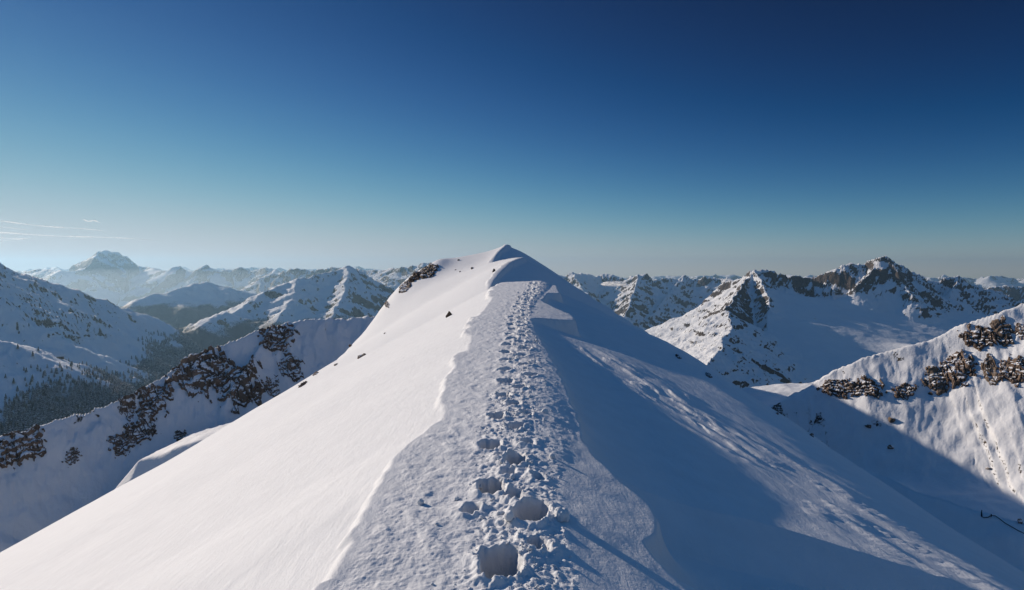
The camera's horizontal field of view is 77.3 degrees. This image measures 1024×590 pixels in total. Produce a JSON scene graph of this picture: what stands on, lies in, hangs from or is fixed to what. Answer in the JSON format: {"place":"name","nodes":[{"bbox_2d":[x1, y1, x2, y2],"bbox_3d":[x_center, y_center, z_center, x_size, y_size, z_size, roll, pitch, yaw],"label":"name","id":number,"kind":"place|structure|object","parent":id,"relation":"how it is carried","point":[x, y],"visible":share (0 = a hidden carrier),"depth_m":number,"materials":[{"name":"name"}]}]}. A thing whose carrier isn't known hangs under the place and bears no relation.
{"place":"outdoors","nodes":[
{"label":"outdoors","id":0,"kind":"place"},
{"bbox_2d":[0,340,123,435],"bbox_3d":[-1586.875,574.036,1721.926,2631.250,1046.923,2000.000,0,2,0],"label":"hill","id":1,"kind":"structure","parent":0,"point":[14,361],"depth_m":1552.51,"materials":[{"name":"white snow"}]},
{"bbox_2d":[54,354,64,358],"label":"alpine hut","id":2,"kind":"object","parent":1,"relation":"on","point":[60,356],"visible":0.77,"depth_m":1766.15,"materials":[{"name":"clear wood"}]},
{"bbox_2d":[0,263,201,389],"bbox_3d":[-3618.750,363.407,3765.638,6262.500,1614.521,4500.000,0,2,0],"label":"mountain","id":3,"kind":"structure","parent":0,"point":[75,325],"depth_m":2734.49,"materials":[{"name":"white snow"}]},
{"bbox_2d":[2,327,203,433],"bbox_3d":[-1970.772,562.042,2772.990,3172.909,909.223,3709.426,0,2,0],"label":"forest","id":4,"kind":"object","parent":3,"relation":"on","point":[27,417],"visible":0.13,"depth_m":1560.13,"materials":[{"name":"green plant"}]},
{"bbox_2d":[15,250,280,307],"bbox_3d":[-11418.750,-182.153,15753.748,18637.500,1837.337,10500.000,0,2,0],"label":"mountain","id":5,"kind":"structure","parent":0,"point":[118,279],"depth_m":14625.83,"materials":[{"name":"white snow"}]},
{"bbox_2d":[0,315,375,551],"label":"mountain spur","id":6,"kind":"structure","parent":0,"point":[48,488],"depth_m":302.15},
{"bbox_2d":[0,423,46,469],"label":"rock outcrop","id":7,"kind":"object","parent":6,"relation":"on","point":[30,440],"visible":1,"depth_m":280.67,"materials":[{"name":"brown stone"}]},
{"bbox_2d":[62,447,82,467],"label":"rock outcrop","id":8,"kind":"object","parent":6,"relation":"on","point":[70,459],"visible":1,"depth_m":288.76,"materials":[{"name":"brown stone"}]},
{"bbox_2d":[106,431,134,458],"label":"rock outcrop","id":9,"kind":"object","parent":6,"relation":"on","point":[120,446],"visible":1,"depth_m":304.90,"materials":[{"name":"brown stone"}]},
{"bbox_2d":[117,393,135,421],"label":"rock outcrop","id":10,"kind":"object","parent":6,"relation":"on","point":[128,402],"visible":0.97,"depth_m":321.29,"materials":[{"name":"brown stone"}]},
{"bbox_2d":[120,414,156,447],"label":"rock outcrop","id":11,"kind":"object","parent":6,"relation":"on","point":[137,427],"visible":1,"depth_m":313.68,"materials":[{"name":"brown stone"}]},
{"bbox_2d":[132,383,173,421],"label":"rock outcrop","id":12,"kind":"object","parent":6,"relation":"on","point":[153,400],"visible":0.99,"depth_m":326.59,"materials":[{"name":"brown stone"}]},
{"bbox_2d":[174,429,187,440],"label":"rock outcrop","id":13,"kind":"object","parent":6,"relation":"on","point":[181,435],"visible":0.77,"depth_m":318.51,"materials":[{"name":"brown stone"}]},
{"bbox_2d":[163,345,235,401],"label":"rock outcrop","id":14,"kind":"object","parent":6,"relation":"on","point":[199,367],"visible":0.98,"depth_m":344.99,"materials":[{"name":"brown stone"}]},
{"bbox_2d":[210,355,265,413],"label":"rock outcrop","id":15,"kind":"object","parent":6,"relation":"on","point":[246,392],"visible":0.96,"depth_m":344.72,"materials":[{"name":"brown stone"}]},
{"bbox_2d":[261,375,279,396],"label":"rock outcrop","id":16,"kind":"object","parent":6,"relation":"on","point":[274,391],"visible":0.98,"depth_m":352.47,"materials":[{"name":"brown stone"}]},
{"bbox_2d":[257,323,299,351],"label":"rock outcrop","id":17,"kind":"object","parent":6,"relation":"on","point":[280,334],"visible":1,"depth_m":377.41,"materials":[{"name":"brown stone"}]},
{"bbox_2d":[274,352,304,381],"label":"rock outcrop","id":18,"kind":"object","parent":6,"relation":"on","point":[293,370],"visible":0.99,"depth_m":363.58,"materials":[{"name":"stone"}]},
{"bbox_2d":[122,282,256,328],"bbox_3d":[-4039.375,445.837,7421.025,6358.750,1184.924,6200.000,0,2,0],"label":"hill","id":19,"kind":"structure","parent":0,"point":[185,306],"depth_m":7096.29,"materials":[{"name":"white snow"}]},
{"bbox_2d":[13,266,380,271],"bbox_3d":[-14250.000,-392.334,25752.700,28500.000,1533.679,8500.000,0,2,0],"label":"mountain","id":20,"kind":"structure","parent":0,"point":[56,268],"depth_m":25195.24,"materials":[{"name":"white snow"}]},
{"bbox_2d":[179,265,394,349],"bbox_3d":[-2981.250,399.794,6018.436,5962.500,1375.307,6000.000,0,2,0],"label":"hill","id":21,"kind":"structure","parent":0,"point":[347,292],"depth_m":5675.78,"materials":[{"name":"white snow"}]},
{"bbox_2d":[241,262,428,293],"bbox_3d":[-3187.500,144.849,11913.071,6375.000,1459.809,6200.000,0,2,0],"label":"mountain","id":22,"kind":"structure","parent":0,"point":[394,278],"depth_m":11574.49,"materials":[{"name":"white snow"}]},
{"bbox_2d":[0,244,1023,589],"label":"mountain ridge","id":23,"kind":"structure","parent":0,"point":[672,470],"depth_m":8.37,"materials":[{"name":"white snow"}]},
{"bbox_2d":[399,280,410,292],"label":"rock outcrop","id":24,"kind":"object","parent":23,"relation":"on","point":[404,285],"visible":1,"depth_m":107.47,"materials":[{"name":"grey stone"}]},
{"bbox_2d":[408,271,421,281],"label":"rock outcrop","id":25,"kind":"object","parent":23,"relation":"on","point":[415,276],"visible":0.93,"depth_m":109.81,"materials":[{"name":"stone"}]},
{"bbox_2d":[417,498,423,504],"bbox_3d":[-0.683,1.551,4.785,0.053,0.069,0.050,1,2,29],"label":"snow lump","id":26,"kind":"object","parent":23,"relation":"on","point":[420,501],"visible":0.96,"depth_m":4.77,"materials":[{"name":"white snow"}]},
{"bbox_2d":[419,263,438,278],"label":"rock outcrop","id":27,"kind":"object","parent":23,"relation":"on","point":[430,269],"visible":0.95,"depth_m":110.16,"materials":[{"name":"stone"}]},
{"bbox_2d":[496,510,503,514],"bbox_3d":[-0.085,1.543,4.522,0.059,0.041,0.068,3,-2,-24],"label":"snow lump","id":28,"kind":"object","parent":23,"relation":"on","point":[499,512],"visible":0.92,"depth_m":4.50,"materials":[{"name":"white snow"}]},
{"bbox_2d":[441,282,573,589],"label":"loose snow","id":29,"kind":"structure","parent":23,"relation":"on","point":[523,432],"depth_m":6.94,"materials":[{"name":"white snow"}]},
{"bbox_2d":[504,510,513,520],"bbox_3d":[-0.021,1.504,4.362,0.070,0.062,0.084,-41,22,-31],"label":"snow lump","id":30,"kind":"object","parent":23,"relation":"on","point":[508,515],"visible":1,"depth_m":4.33,"materials":[{"name":"white snow"}]},
{"bbox_2d":[554,507,569,521],"bbox_3d":[0.345,1.537,4.460,0.122,0.126,0.119,0,2,0],"label":"snow lump","id":31,"kind":"object","parent":23,"relation":"on","point":[561,514],"visible":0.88,"depth_m":4.42,"materials":[{"name":"white snow"}]},
{"bbox_2d":[0,0,1023,278],"label":"sky","id":32,"kind":"structure","parent":0,"point":[620,138],"materials":[{"name":"blue"}]},
{"bbox_2d":[601,281,625,285],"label":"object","id":33,"kind":"structure","parent":0,"point":[616,283],"depth_m":6457.54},
{"bbox_2d":[559,272,733,329],"bbox_3d":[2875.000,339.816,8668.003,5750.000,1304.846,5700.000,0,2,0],"label":"mountain","id":34,"kind":"structure","parent":0,"point":[644,301],"depth_m":8762.37,"materials":[{"name":"white snow"}]},
{"bbox_2d":[609,274,1023,288],"bbox_3d":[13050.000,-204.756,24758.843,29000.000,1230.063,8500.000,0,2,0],"label":"mountain","id":35,"kind":"structure","parent":0,"point":[986,282],"depth_m":23949.70,"materials":[{"name":"white snow"}]},
{"bbox_2d":[645,256,1020,388],"bbox_3d":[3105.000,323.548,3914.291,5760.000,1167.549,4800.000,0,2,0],"label":"mountain","id":36,"kind":"structure","parent":0,"point":[755,327],"depth_m":4082.38,"materials":[{"name":"white snow"}]},
{"bbox_2d":[742,304,1023,522],"bbox_3d":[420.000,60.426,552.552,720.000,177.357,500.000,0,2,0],"label":"mountain slope","id":37,"kind":"structure","parent":0,"point":[951,444],"depth_m":483.41,"materials":[{"name":"white snow"}]},
{"bbox_2d":[771,402,782,413],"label":"rock outcrop","id":38,"kind":"object","parent":37,"relation":"on","point":[777,407],"visible":0.66,"depth_m":557.94,"materials":[{"name":"stone"}]},
{"bbox_2d":[816,378,857,398],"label":"rock outcrop","id":39,"kind":"object","parent":37,"relation":"on","point":[837,387],"visible":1,"depth_m":536.85,"materials":[{"name":"brown stone"}]},
{"bbox_2d":[851,375,887,398],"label":"rock outcrop","id":40,"kind":"object","parent":37,"relation":"on","point":[867,384],"visible":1,"depth_m":522.98,"materials":[{"name":"brown stone"}]},
{"bbox_2d":[888,417,894,422],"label":"boulder","id":41,"kind":"object","parent":37,"relation":"on","point":[891,419],"visible":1,"depth_m":493.22,"materials":[{"name":"brown stone"}]},
{"bbox_2d":[891,382,918,399],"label":"rock outcrop","id":42,"kind":"object","parent":37,"relation":"on","point":[901,392],"visible":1,"depth_m":506.83,"materials":[{"name":"brown stone"}]},
{"bbox_2d":[921,365,951,395],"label":"rock outcrop","id":43,"kind":"object","parent":37,"relation":"on","point":[935,379],"visible":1,"depth_m":504.18,"materials":[{"name":"brown stone"}]},
{"bbox_2d":[940,349,978,388],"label":"rock outcrop","id":44,"kind":"object","parent":37,"relation":"on","point":[956,374],"visible":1,"depth_m":499.57,"materials":[{"name":"brown stone"}]},
{"bbox_2d":[957,323,997,350],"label":"rock outcrop","id":45,"kind":"object","parent":37,"relation":"on","point":[977,338],"visible":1,"depth_m":509.09,"materials":[{"name":"brown stone"}]},
{"bbox_2d":[980,353,998,385],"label":"rock outcrop","id":46,"kind":"object","parent":37,"relation":"on","point":[989,367],"visible":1,"depth_m":485.74,"materials":[{"name":"brown stone"}]},
{"bbox_2d":[989,313,1013,346],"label":"rock outcrop","id":47,"kind":"object","parent":37,"relation":"on","point":[1003,331],"visible":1,"depth_m":501.34,"materials":[{"name":"brown stone"}]},
{"bbox_2d":[997,354,1023,387],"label":"rock outcrop","id":48,"kind":"object","parent":37,"relation":"on","point":[1012,372],"visible":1,"depth_m":474.35,"materials":[{"name":"brown stone"}]},
{"bbox_2d":[1014,323,1023,339],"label":"rock outcrop","id":49,"kind":"object","parent":37,"relation":"on","point":[1019,328],"visible":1,"depth_m":495.79,"materials":[{"name":"brown stone"}]},
{"bbox_2d":[862,468,1023,571],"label":"hill","id":50,"kind":"structure","parent":0,"point":[996,536],"depth_m":216.61,"materials":[{"name":"white snow"}]},
{"bbox_2d":[981,510,1023,533],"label":"fence","id":51,"kind":"object","parent":50,"relation":"on","point":[991,515],"visible":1,"depth_m":216.03,"materials":[{"name":"brown wood"}]},
{"bbox_2d":[987,285,1023,303],"bbox_3d":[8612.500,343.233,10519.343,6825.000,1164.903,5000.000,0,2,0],"label":"mountain","id":52,"kind":"structure","parent":0,"point":[1016,294],"depth_m":9366.59,"materials":[{"name":"white snow"}]}
]}

